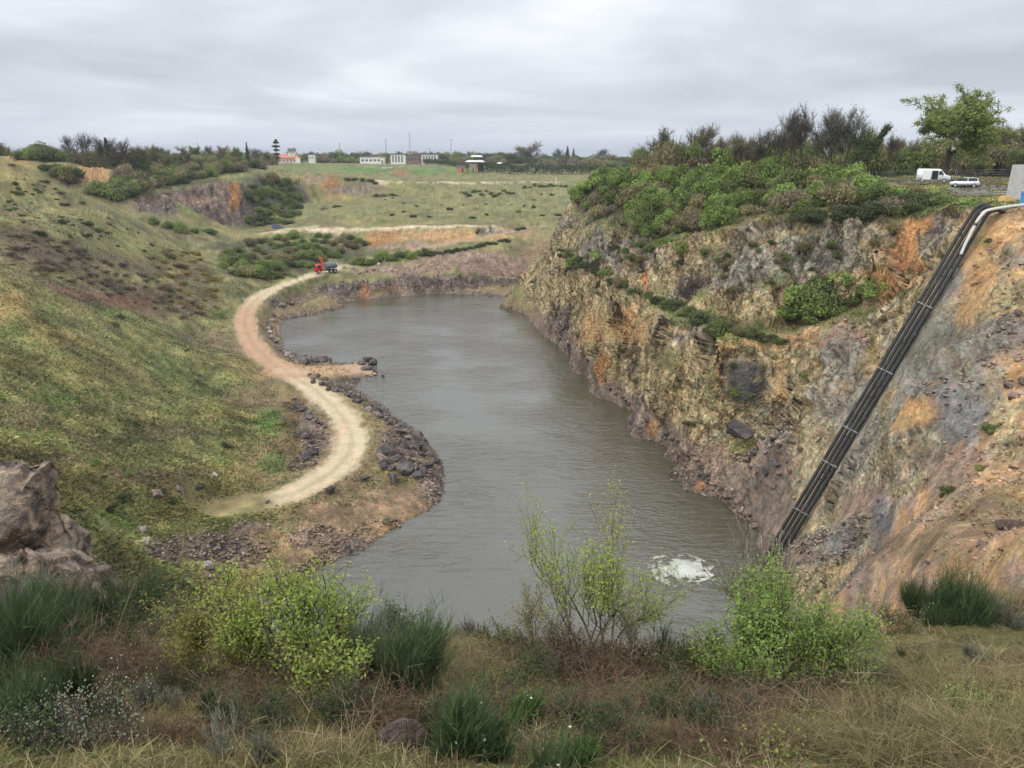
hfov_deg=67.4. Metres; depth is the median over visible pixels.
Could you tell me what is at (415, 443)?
boulder
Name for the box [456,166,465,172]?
brick hut
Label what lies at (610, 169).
shrub
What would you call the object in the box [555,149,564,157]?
bare tree
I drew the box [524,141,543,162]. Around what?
bare tree
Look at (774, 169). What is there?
shrub
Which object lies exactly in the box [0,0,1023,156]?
sky
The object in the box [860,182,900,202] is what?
shrub
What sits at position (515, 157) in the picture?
hedge
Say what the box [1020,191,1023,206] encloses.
blue frame
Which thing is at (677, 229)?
shrub
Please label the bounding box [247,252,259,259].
shrub
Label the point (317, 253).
shrub
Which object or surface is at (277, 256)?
shrub
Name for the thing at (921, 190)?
shrub
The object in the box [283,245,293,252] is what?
shrub
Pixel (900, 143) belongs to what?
budding tree
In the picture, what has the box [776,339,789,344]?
bush
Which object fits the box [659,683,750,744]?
bramble bush
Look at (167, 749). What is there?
grass
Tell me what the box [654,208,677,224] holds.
shrub
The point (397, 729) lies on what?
boulder
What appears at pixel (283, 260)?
shrub
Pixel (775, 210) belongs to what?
shrub
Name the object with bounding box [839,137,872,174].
ivy covered tree
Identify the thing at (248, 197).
shrub
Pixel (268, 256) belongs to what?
shrub
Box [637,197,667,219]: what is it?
shrub
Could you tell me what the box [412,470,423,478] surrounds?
boulder
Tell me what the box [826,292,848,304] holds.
bush
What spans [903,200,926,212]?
shrub
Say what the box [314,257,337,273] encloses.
lorry
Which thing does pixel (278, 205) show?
shrub
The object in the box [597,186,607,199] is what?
shrub
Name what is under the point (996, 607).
broom bush
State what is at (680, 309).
bush
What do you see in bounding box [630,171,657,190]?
shrub
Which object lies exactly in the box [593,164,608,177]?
shrub
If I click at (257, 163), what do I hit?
ridge undergrowth
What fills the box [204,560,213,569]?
boulder
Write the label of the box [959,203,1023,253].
white pipe
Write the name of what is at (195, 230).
shrub
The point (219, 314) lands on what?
bush
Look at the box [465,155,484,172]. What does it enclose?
canopy shelter
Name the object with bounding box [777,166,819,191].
shrub
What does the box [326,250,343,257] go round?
shrub
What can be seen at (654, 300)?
bush
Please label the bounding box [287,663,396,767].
dry stalks
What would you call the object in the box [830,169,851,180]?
shrub
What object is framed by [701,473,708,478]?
boulder
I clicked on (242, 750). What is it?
dry stalks
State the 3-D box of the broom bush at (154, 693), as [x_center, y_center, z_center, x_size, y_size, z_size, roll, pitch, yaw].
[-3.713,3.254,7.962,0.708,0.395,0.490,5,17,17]
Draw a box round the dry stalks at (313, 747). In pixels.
[263,712,351,767]
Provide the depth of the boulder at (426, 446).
111.11 m
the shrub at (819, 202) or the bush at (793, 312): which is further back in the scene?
the shrub at (819, 202)
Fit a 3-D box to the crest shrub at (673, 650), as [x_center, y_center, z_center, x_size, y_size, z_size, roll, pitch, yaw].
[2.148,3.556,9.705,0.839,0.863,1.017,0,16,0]
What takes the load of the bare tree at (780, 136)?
on the ground at (596, 316)
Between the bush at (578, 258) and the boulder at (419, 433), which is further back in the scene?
the bush at (578, 258)
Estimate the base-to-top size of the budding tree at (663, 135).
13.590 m
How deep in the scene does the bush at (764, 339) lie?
105.99 m
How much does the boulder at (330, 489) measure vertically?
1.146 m
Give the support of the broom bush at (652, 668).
on the ground at (596, 316)
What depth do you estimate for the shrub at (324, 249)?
260.74 m
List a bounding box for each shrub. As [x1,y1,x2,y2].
[7,565,96,624]
[90,580,186,651]
[147,216,159,224]
[161,220,174,228]
[172,221,189,232]
[190,228,200,232]
[202,228,217,234]
[215,261,229,267]
[219,255,235,265]
[221,247,236,255]
[226,612,309,686]
[227,270,238,274]
[228,253,254,264]
[231,259,251,269]
[232,245,245,252]
[233,270,245,276]
[236,264,259,276]
[243,192,254,199]
[243,236,257,245]
[244,215,254,222]
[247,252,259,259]
[249,183,258,188]
[249,195,261,201]
[250,264,267,276]
[252,247,261,251]
[253,188,270,198]
[253,206,267,213]
[253,212,269,221]
[253,273,265,277]
[254,221,263,225]
[255,237,265,243]
[255,260,272,268]
[258,249,268,254]
[260,201,270,205]
[260,209,273,214]
[260,269,280,279]
[262,254,274,258]
[263,185,276,192]
[263,219,271,224]
[263,236,272,242]
[267,192,276,197]
[269,203,280,209]
[269,205,280,210]
[269,260,288,270]
[270,251,287,259]
[271,217,282,223]
[271,234,284,239]
[271,243,285,248]
[275,209,284,215]
[275,258,289,262]
[275,271,287,278]
[276,180,284,185]
[276,192,287,198]
[279,270,290,275]
[280,219,294,224]
[280,236,289,241]
[282,176,294,181]
[282,209,301,217]
[283,185,298,190]
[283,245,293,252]
[283,260,296,266]
[284,229,303,239]
[284,253,298,261]
[285,181,296,185]
[291,204,303,208]
[291,241,301,245]
[293,246,305,251]
[293,250,309,258]
[294,192,304,199]
[294,260,304,267]
[297,238,307,243]
[297,242,313,248]
[304,247,327,260]
[304,261,314,267]
[309,237,318,241]
[313,232,322,237]
[313,243,321,249]
[317,238,330,243]
[318,247,331,255]
[322,233,331,237]
[326,239,337,245]
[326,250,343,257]
[334,248,345,252]
[335,237,345,242]
[339,230,351,238]
[341,237,356,247]
[347,234,356,239]
[348,241,360,249]
[348,257,359,264]
[353,236,364,242]
[356,256,374,265]
[357,590,438,647]
[360,240,371,246]
[361,258,379,265]
[372,254,382,262]
[373,248,389,259]
[383,253,394,260]
[388,256,401,260]
[392,250,405,257]
[405,251,417,259]
[418,246,430,255]
[470,610,543,656]
[505,600,597,668]
[567,181,585,202]
[577,194,589,202]
[578,176,599,190]
[580,198,592,210]
[586,199,596,206]
[586,203,608,219]
[587,193,604,204]
[589,168,604,176]
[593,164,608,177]
[593,172,612,184]
[594,612,661,670]
[595,181,608,193]
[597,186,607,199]
[597,206,616,216]
[600,190,616,204]
[603,167,615,178]
[605,184,627,197]
[606,165,627,182]
[606,174,629,190]
[609,214,627,225]
[612,184,637,206]
[614,196,622,206]
[619,182,631,188]
[619,206,641,224]
[620,163,640,183]
[620,204,635,212]
[625,164,646,183]
[627,219,639,233]
[628,197,638,206]
[629,167,654,183]
[629,210,654,233]
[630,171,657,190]
[631,183,644,194]
[631,186,656,206]
[635,193,659,210]
[637,182,664,196]
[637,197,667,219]
[640,219,667,237]
[642,181,669,188]
[643,162,663,179]
[647,167,666,183]
[651,187,675,204]
[651,627,703,686]
[653,221,673,236]
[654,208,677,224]
[657,165,675,182]
[660,197,674,210]
[662,171,673,183]
[666,214,684,225]
[667,178,683,192]
[669,163,693,181]
[670,211,705,231]
[670,219,693,232]
[671,190,685,200]
[672,190,707,208]
[673,183,691,195]
[674,193,691,212]
[678,172,690,188]
[680,169,693,181]
[681,204,702,215]
[683,172,703,190]
[688,162,711,182]
[688,191,708,209]
[690,172,721,195]
[690,214,710,229]
[698,202,738,229]
[702,192,720,206]
[702,201,720,213]
[703,184,719,197]
[704,173,730,195]
[706,163,732,179]
[713,192,741,211]
[716,176,746,194]
[724,160,755,189]
[726,186,745,200]
[730,204,745,214]
[732,186,761,206]
[735,169,769,190]
[739,201,765,214]
[741,164,767,181]
[746,172,761,185]
[749,157,789,188]
[749,188,766,206]
[754,184,768,193]
[759,162,785,183]
[759,182,806,204]
[765,178,780,191]
[766,186,814,212]
[769,197,791,213]
[776,167,793,183]
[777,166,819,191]
[788,198,813,212]
[789,210,826,222]
[803,172,833,185]
[805,208,828,217]
[806,179,834,203]
[810,164,848,181]
[812,175,851,187]
[813,172,866,206]
[813,193,832,206]
[827,204,850,210]
[828,203,873,223]
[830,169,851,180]
[836,161,874,179]
[842,169,889,190]
[845,198,862,205]
[846,184,872,204]
[847,205,877,219]
[858,203,882,214]
[859,196,873,203]
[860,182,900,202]
[861,199,901,213]
[861,593,933,635]
[871,196,907,212]
[884,205,915,217]
[891,186,906,193]
[897,187,939,206]
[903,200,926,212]
[909,186,929,193]
[924,188,943,196]
[927,192,951,205]
[982,586,1023,621]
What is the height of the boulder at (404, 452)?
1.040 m
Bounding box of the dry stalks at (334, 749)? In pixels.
[289,669,386,767]
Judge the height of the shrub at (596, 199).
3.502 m
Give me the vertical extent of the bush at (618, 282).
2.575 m
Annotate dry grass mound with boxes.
[381,610,497,667]
[431,625,565,691]
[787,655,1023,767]
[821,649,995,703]
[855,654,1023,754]
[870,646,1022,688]
[912,635,1023,697]
[979,572,1023,610]
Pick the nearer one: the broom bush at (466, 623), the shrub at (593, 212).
the broom bush at (466, 623)
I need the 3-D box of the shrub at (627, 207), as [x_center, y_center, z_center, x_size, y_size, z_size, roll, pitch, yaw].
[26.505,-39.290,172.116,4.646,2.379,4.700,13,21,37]
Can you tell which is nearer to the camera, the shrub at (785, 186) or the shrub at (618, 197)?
the shrub at (785, 186)
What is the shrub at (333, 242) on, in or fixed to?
on the ground at (596, 316)
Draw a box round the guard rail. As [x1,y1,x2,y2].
[948,187,1006,196]
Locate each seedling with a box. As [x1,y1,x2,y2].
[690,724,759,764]
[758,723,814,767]
[767,716,825,759]
[771,708,832,738]
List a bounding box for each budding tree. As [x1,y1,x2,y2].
[61,148,113,168]
[111,152,136,167]
[116,144,153,163]
[128,146,153,163]
[151,144,170,157]
[158,151,180,165]
[173,145,190,156]
[176,153,192,163]
[202,145,213,156]
[214,145,229,155]
[244,148,260,158]
[257,150,273,162]
[438,154,451,158]
[512,145,528,162]
[637,123,675,157]
[684,120,720,151]
[703,145,728,165]
[709,135,732,154]
[728,132,757,166]
[730,141,754,164]
[742,140,768,164]
[751,129,779,155]
[824,141,846,155]
[887,135,914,149]
[992,121,1023,147]
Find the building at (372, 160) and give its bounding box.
[360,157,385,163]
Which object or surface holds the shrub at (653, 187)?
on the ground at (596, 316)
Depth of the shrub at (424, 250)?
260.70 m
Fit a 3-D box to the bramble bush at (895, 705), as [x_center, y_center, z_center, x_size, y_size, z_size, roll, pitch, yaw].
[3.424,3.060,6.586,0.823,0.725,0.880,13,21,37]
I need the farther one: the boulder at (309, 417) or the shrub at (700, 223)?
the shrub at (700, 223)
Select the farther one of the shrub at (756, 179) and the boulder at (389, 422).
the shrub at (756, 179)
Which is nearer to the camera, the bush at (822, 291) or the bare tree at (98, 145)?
the bush at (822, 291)
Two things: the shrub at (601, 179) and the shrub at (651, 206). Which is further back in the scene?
the shrub at (601, 179)
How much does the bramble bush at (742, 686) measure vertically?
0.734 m
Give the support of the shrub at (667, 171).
on the ground at (596, 316)
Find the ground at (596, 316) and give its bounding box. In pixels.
[0,156,1023,767]
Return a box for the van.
[916,169,950,182]
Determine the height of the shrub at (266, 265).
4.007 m
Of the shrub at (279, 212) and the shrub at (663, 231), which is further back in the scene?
the shrub at (279, 212)
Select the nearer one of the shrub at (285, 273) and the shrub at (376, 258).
the shrub at (285, 273)
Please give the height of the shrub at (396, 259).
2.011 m
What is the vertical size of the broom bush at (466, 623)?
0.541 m
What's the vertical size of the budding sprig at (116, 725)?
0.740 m
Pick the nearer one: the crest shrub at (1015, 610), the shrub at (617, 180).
the crest shrub at (1015, 610)
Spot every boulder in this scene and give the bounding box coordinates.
[137,526,146,533]
[141,536,149,545]
[152,489,163,497]
[176,485,183,494]
[195,482,201,490]
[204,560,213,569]
[296,429,313,435]
[299,450,310,460]
[304,415,312,419]
[310,373,316,378]
[310,450,318,455]
[325,485,334,493]
[330,386,338,391]
[355,399,362,403]
[357,360,365,364]
[362,357,371,361]
[362,366,372,369]
[364,406,371,411]
[368,358,376,364]
[372,411,379,415]
[375,453,386,461]
[377,443,395,455]
[378,718,425,752]
[380,459,386,468]
[385,420,392,424]
[385,457,393,463]
[386,464,394,470]
[387,472,397,484]
[392,448,400,454]
[392,454,403,461]
[396,429,406,435]
[396,461,413,472]
[398,448,412,455]
[399,441,409,448]
[401,467,413,475]
[404,428,412,435]
[409,439,421,448]
[412,430,423,436]
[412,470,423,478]
[417,436,427,442]
[418,451,426,456]
[419,467,427,473]
[420,442,431,452]
[423,462,433,467]
[425,449,435,456]
[430,457,439,463]
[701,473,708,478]
[722,492,728,497]
[725,500,735,505]
[726,419,752,439]
[742,511,751,515]
[749,449,757,454]
[749,523,758,527]
[771,459,780,466]
[774,439,782,445]
[782,431,790,436]
[976,539,982,546]
[995,519,1023,529]
[1003,381,1012,388]
[1008,392,1021,399]
[1013,311,1022,316]
[1017,376,1023,384]
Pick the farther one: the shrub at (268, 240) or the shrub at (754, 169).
the shrub at (268, 240)
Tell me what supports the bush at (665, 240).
on the ground at (596, 316)
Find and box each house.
[275,147,300,162]
[308,151,315,162]
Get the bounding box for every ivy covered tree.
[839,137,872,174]
[851,122,893,170]
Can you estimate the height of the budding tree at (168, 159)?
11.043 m
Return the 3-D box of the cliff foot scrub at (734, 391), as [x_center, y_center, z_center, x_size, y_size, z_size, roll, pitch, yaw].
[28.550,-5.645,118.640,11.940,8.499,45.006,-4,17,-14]
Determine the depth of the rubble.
78.31 m
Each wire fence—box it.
[876,169,955,181]
[956,169,1009,180]
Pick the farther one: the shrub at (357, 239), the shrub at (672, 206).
the shrub at (357, 239)
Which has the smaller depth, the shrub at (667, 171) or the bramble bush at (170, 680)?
the bramble bush at (170, 680)
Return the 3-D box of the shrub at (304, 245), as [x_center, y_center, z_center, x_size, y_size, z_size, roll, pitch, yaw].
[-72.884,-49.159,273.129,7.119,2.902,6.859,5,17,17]
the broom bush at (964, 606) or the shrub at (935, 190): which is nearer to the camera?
the broom bush at (964, 606)
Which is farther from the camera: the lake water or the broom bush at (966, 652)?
the lake water
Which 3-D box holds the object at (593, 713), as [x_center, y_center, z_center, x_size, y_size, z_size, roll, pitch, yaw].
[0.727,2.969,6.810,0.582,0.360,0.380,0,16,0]
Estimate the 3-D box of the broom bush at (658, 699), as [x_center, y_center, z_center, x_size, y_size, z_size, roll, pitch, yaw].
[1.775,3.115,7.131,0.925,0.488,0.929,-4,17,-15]
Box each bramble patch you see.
[85,692,287,748]
[405,690,550,746]
[517,690,736,760]
[641,693,858,766]
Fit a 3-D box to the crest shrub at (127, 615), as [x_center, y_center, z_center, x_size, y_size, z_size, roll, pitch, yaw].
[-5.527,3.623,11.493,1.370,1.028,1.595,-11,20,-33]
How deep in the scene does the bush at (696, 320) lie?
114.37 m
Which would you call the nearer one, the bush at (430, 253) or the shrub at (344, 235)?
the bush at (430, 253)
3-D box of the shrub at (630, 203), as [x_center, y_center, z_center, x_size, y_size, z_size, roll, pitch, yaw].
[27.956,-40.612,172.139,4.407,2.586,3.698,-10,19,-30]
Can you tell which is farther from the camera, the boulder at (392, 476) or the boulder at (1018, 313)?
the boulder at (392, 476)
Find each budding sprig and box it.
[0,644,141,741]
[3,667,96,766]
[47,666,158,752]
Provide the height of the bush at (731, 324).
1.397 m
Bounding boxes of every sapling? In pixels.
[317,588,369,670]
[332,577,406,689]
[502,465,698,653]
[503,574,552,647]
[514,470,673,651]
[612,589,666,649]
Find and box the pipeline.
[760,203,1006,562]
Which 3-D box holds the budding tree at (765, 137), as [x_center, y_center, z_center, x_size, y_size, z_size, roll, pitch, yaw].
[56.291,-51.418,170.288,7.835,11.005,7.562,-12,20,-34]
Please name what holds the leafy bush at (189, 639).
on the ground at (596, 316)
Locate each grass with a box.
[0,175,1023,639]
[0,597,1023,767]
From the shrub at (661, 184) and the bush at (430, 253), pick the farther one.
the bush at (430, 253)
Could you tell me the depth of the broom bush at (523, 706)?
6.85 m
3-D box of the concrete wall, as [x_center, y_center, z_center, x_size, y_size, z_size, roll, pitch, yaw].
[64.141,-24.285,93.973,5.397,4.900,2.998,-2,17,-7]
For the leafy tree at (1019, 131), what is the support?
on the ground at (596, 316)
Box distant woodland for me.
[9,147,632,167]
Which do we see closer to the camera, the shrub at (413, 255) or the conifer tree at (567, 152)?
the shrub at (413, 255)
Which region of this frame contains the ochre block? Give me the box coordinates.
[998,196,1012,201]
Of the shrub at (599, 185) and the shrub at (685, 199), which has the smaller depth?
the shrub at (685, 199)
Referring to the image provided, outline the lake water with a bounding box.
[262,293,761,647]
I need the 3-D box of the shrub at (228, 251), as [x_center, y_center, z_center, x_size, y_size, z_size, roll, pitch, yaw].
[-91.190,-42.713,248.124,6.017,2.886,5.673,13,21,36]
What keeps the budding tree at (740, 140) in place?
on the ground at (596, 316)
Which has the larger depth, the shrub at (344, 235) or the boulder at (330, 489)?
the shrub at (344, 235)
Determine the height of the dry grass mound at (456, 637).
1.353 m
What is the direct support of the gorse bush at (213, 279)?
on the ground at (596, 316)
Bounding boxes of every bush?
[0,545,78,693]
[0,559,68,619]
[0,627,110,749]
[0,683,93,759]
[1,562,112,661]
[2,555,179,632]
[13,191,23,194]
[32,230,44,234]
[57,219,69,224]
[63,669,146,719]
[80,232,91,237]
[89,458,100,465]
[93,228,104,232]
[105,502,119,513]
[115,492,132,503]
[116,314,126,318]
[124,471,133,477]
[124,649,214,701]
[129,671,186,712]
[137,589,273,677]
[158,539,385,686]
[159,284,177,289]
[161,249,176,252]
[167,497,175,503]
[169,274,182,278]
[172,263,184,267]
[176,281,188,285]
[187,299,197,304]
[190,251,201,255]
[191,670,309,739]
[194,680,249,722]
[195,689,284,766]
[205,276,223,281]
[206,287,218,290]
[213,312,226,317]
[221,442,231,447]
[284,597,379,701]
[287,649,372,734]
[328,679,380,719]
[333,587,470,700]
[407,666,509,744]
[418,670,609,767]
[423,250,434,255]
[424,673,480,713]
[434,650,451,678]
[450,613,490,639]
[457,648,556,710]
[480,689,606,758]
[497,654,558,693]
[499,681,551,738]
[505,662,600,742]
[511,633,568,686]
[561,249,573,258]
[562,728,603,767]
[563,248,573,255]
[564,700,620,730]
[565,255,581,267]
[570,675,665,759]
[573,255,583,260]
[573,261,592,268]
[587,260,600,266]
[588,266,602,274]
[589,248,600,258]
[596,268,612,275]
[602,277,612,282]
[610,274,629,287]
[616,656,703,717]
[621,617,677,671]
[625,288,642,294]
[639,655,672,677]
[641,290,652,297]
[645,679,735,723]
[647,634,683,673]
[650,295,664,304]
[653,237,675,247]
[658,299,670,308]
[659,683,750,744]
[664,297,686,310]
[672,241,688,252]
[674,307,688,315]
[676,273,713,290]
[676,304,699,316]
[677,285,701,299]
[683,616,777,689]
[685,310,720,325]
[688,681,774,720]
[697,651,796,709]
[701,505,821,649]
[704,317,737,335]
[708,529,891,694]
[722,323,734,330]
[731,326,747,336]
[743,327,761,338]
[753,334,771,342]
[760,332,778,340]
[770,335,783,342]
[772,299,816,320]
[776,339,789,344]
[782,284,815,305]
[783,283,830,309]
[789,585,896,685]
[797,310,820,323]
[797,687,842,720]
[799,299,833,316]
[801,279,830,291]
[802,287,832,306]
[807,273,843,294]
[808,287,847,316]
[824,670,887,705]
[826,268,855,285]
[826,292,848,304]
[831,294,859,306]
[838,652,887,676]
[846,291,866,304]
[852,277,876,294]
[860,279,893,297]
[868,681,958,736]
[893,553,1014,628]
[894,643,933,664]
[928,670,1005,710]
[938,483,956,494]
[961,640,994,665]
[974,464,985,471]
[979,582,1020,620]
[980,423,1000,433]
[999,603,1023,630]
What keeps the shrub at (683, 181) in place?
on the ground at (596, 316)
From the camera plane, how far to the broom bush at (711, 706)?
7.35 m
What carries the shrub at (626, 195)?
on the ground at (596, 316)
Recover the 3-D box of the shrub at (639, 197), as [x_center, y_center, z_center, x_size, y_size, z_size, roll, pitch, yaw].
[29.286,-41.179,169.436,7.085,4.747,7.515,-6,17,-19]
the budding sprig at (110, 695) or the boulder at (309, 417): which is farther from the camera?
the boulder at (309, 417)
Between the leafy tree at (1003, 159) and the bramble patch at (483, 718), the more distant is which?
the leafy tree at (1003, 159)
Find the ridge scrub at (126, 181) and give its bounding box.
[9,143,239,200]
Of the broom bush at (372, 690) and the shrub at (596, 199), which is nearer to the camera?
the broom bush at (372, 690)
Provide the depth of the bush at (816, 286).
108.62 m
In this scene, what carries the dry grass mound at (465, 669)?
on the ground at (596, 316)
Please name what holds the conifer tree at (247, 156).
on the ground at (596, 316)
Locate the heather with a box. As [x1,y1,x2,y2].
[2,234,209,319]
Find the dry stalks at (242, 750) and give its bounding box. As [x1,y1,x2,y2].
[195,715,308,767]
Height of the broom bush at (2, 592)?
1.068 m
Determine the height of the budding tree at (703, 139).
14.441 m
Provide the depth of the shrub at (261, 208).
338.29 m
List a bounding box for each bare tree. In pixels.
[59,134,78,155]
[64,130,93,155]
[87,136,122,163]
[100,137,136,164]
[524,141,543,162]
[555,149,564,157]
[595,149,604,157]
[762,108,802,167]
[771,113,807,168]
[785,101,817,168]
[884,132,903,176]
[908,136,927,159]
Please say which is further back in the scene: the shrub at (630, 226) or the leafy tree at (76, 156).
the leafy tree at (76, 156)
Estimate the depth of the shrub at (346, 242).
276.03 m
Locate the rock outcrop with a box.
[0,459,123,625]
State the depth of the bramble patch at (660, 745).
6.07 m
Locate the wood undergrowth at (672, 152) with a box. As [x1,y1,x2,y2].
[624,133,1023,177]
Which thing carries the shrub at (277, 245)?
on the ground at (596, 316)
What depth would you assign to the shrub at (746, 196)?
141.13 m
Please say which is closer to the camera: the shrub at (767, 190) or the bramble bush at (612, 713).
the bramble bush at (612, 713)
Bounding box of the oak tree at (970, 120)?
[899,82,1023,174]
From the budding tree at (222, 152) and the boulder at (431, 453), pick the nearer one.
the boulder at (431, 453)
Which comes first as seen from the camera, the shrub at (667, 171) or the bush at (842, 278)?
the bush at (842, 278)
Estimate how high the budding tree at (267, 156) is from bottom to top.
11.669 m
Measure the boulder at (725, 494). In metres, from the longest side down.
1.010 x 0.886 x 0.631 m
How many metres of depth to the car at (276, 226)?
317.21 m
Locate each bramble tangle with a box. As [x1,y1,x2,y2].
[0,622,163,697]
[3,579,226,685]
[161,628,399,721]
[297,640,497,738]
[384,652,656,735]
[455,611,649,684]
[510,613,711,690]
[531,643,764,719]
[625,643,926,731]
[650,632,788,690]
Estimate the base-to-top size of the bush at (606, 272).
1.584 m
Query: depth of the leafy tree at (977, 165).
162.73 m
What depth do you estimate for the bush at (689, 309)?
120.47 m
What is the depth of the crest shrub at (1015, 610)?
13.07 m
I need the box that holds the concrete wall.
[1006,165,1023,200]
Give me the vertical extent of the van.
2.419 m
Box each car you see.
[272,225,282,228]
[949,177,979,186]
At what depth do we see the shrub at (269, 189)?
366.21 m
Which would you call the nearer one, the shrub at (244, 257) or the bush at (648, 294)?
the bush at (648, 294)
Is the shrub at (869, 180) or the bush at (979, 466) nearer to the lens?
the bush at (979, 466)
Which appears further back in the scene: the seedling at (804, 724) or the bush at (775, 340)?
the bush at (775, 340)
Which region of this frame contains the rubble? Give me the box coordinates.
[145,206,1023,633]
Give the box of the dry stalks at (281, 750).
[218,683,349,767]
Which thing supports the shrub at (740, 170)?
on the ground at (596, 316)
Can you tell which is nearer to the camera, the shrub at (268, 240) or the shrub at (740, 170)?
the shrub at (740, 170)
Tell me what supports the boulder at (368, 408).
on the ground at (596, 316)
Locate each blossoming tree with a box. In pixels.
[799,101,867,166]
[805,109,847,166]
[828,104,894,165]
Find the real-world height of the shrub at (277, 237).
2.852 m
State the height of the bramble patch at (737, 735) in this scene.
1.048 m
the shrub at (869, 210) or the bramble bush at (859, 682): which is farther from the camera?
the shrub at (869, 210)
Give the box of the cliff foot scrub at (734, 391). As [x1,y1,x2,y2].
[631,315,808,408]
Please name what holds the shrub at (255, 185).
on the ground at (596, 316)
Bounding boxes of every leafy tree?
[67,151,87,167]
[127,150,152,171]
[146,145,163,161]
[187,145,200,155]
[228,146,243,156]
[851,124,877,171]
[917,155,936,168]
[969,155,988,175]
[991,149,1013,176]
[1000,147,1023,167]
[1009,123,1023,148]
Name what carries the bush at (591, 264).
on the ground at (596, 316)
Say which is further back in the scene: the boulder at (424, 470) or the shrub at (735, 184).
the shrub at (735, 184)
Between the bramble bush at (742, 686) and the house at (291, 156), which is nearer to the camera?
the bramble bush at (742, 686)
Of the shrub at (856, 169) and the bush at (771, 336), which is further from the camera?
the shrub at (856, 169)
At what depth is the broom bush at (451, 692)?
7.61 m
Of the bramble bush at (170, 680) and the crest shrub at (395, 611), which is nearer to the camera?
the bramble bush at (170, 680)
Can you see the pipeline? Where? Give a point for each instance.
(984, 206)
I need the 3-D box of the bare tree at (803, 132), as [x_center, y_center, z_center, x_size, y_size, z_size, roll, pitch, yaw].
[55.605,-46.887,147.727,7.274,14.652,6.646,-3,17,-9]
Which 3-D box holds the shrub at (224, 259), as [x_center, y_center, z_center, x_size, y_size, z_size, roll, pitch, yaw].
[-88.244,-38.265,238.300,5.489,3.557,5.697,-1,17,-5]
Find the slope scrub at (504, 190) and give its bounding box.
[459,183,568,196]
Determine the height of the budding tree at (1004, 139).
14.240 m
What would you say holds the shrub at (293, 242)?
on the ground at (596, 316)
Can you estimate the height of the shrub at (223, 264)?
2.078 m
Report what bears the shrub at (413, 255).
on the ground at (596, 316)
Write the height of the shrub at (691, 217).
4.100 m
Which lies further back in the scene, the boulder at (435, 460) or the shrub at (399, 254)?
the shrub at (399, 254)
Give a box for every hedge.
[317,152,368,162]
[423,158,469,167]
[477,153,631,164]
[484,162,628,174]
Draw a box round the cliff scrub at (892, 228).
[604,221,907,291]
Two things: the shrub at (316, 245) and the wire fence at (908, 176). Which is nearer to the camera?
the wire fence at (908, 176)
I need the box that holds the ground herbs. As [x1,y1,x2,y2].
[0,617,1021,767]
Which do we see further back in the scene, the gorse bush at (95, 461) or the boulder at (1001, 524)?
the gorse bush at (95, 461)
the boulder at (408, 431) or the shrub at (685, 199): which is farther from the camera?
the shrub at (685, 199)
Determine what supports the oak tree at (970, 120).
on the ground at (596, 316)
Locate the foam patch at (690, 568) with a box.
[645,552,721,587]
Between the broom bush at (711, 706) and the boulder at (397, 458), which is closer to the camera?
the broom bush at (711, 706)
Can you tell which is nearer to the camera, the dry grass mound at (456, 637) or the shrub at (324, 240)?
the dry grass mound at (456, 637)
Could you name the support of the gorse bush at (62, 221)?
on the ground at (596, 316)
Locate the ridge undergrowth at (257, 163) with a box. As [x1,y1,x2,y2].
[0,140,279,196]
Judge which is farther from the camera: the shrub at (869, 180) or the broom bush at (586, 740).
the shrub at (869, 180)
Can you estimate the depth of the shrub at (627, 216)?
160.32 m
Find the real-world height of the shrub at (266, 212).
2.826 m
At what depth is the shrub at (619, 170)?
185.22 m
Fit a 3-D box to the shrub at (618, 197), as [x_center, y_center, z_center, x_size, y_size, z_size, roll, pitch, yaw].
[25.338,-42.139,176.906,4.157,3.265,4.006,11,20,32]
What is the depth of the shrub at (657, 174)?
173.68 m
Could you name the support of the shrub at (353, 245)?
on the ground at (596, 316)
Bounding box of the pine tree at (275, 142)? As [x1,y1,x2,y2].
[272,139,279,165]
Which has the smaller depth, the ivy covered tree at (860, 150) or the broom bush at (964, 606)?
the broom bush at (964, 606)
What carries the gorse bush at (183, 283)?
on the ground at (596, 316)
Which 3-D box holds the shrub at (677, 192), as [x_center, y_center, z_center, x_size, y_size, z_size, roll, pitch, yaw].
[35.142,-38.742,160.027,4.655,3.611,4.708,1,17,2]
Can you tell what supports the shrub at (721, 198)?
on the ground at (596, 316)
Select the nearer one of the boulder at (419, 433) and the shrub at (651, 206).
the boulder at (419, 433)
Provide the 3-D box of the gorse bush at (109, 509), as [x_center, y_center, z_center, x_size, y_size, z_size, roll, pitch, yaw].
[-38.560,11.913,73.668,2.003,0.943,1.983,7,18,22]
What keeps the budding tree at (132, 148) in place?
on the ground at (596, 316)
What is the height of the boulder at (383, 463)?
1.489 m
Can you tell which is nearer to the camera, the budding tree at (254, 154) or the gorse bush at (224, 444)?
the gorse bush at (224, 444)
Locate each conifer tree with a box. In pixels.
[102,137,115,169]
[244,142,250,160]
[564,146,570,163]
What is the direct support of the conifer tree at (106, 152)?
on the ground at (596, 316)
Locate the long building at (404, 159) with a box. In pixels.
[390,151,437,163]
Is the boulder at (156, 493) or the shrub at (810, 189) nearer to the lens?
the boulder at (156, 493)
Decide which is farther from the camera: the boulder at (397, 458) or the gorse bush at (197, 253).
the gorse bush at (197, 253)
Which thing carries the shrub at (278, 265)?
on the ground at (596, 316)

